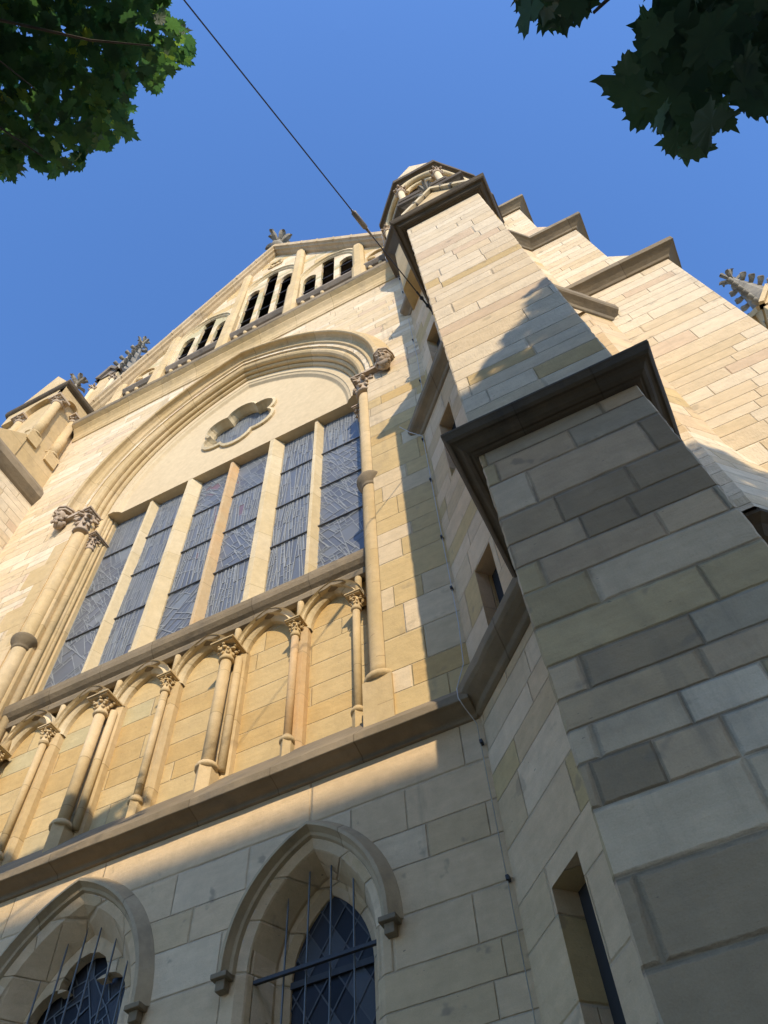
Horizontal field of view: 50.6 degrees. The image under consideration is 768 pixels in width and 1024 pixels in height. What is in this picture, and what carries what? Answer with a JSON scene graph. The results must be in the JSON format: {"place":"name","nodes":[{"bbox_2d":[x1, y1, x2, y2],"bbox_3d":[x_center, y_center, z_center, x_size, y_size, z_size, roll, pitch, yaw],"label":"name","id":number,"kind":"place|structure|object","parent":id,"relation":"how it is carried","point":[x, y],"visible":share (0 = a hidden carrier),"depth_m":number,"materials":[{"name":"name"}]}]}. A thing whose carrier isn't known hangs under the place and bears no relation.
{"place":"outdoors","nodes":[
{"label":"outdoors","id":0,"kind":"place"},
{"label":"ground","id":1,"kind":"structure","parent":0,"visible":0},
{"bbox_2d":[0,160,767,1023],"bbox_3d":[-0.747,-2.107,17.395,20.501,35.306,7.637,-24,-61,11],"label":"church","id":2,"kind":"structure","parent":1,"relation":"on","point":[244,778],"depth_m":7.37,"materials":[{"name":"stone"}]},
{"bbox_2d":[0,876,154,1023],"bbox_3d":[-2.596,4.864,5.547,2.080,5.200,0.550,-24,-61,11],"label":"lancet window","id":3,"kind":"structure","parent":2,"relation":"in","point":[87,965],"depth_m":7.16,"materials":[{"name":"stone"}]},
{"bbox_2d":[0,329,395,743],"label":"great window","id":4,"kind":"structure","parent":2,"relation":"in","point":[256,495],"depth_m":13.98,"materials":[{"name":"stone"}]},
{"bbox_2d":[210,820,403,1023],"bbox_3d":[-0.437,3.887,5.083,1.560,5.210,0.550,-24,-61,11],"label":"lancet window","id":5,"kind":"structure","parent":2,"relation":"in","point":[312,952],"depth_m":6.27,"materials":[{"name":"stone"}]},
{"bbox_2d":[183,0,432,314],"bbox_3d":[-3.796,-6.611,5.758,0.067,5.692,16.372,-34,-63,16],"label":"overhead wire","id":6,"kind":"object","parent":2,"relation":"attached to","point":[359,219],"visible":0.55,"depth_m":9.69,"materials":[{"name":"metal"}]},
{"bbox_2d":[400,318,535,1023],"bbox_3d":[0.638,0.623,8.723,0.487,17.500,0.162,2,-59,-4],"label":"lightning conductor","id":7,"kind":"object","parent":2,"relation":"attached to","point":[507,876],"visible":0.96,"depth_m":6.68,"materials":[{"name":"metal"}]},
{"bbox_3d":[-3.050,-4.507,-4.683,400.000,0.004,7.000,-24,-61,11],"label":"road","id":8,"kind":"structure","parent":0,"visible":0},
{"bbox_2d":[0,0,196,183],"bbox_3d":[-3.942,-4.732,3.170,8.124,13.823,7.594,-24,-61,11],"label":"maple tree","id":9,"kind":"object","parent":8,"relation":"on","point":[47,62],"visible":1,"depth_m":8.22,"materials":[{"name":"green plant"}]},
{"bbox_2d":[510,0,767,166],"bbox_3d":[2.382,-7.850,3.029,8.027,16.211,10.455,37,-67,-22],"label":"maple tree","id":10,"kind":"object","parent":8,"relation":"on","point":[683,68],"visible":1,"depth_m":3.21,"materials":[{"name":"green plant"}]}
]}

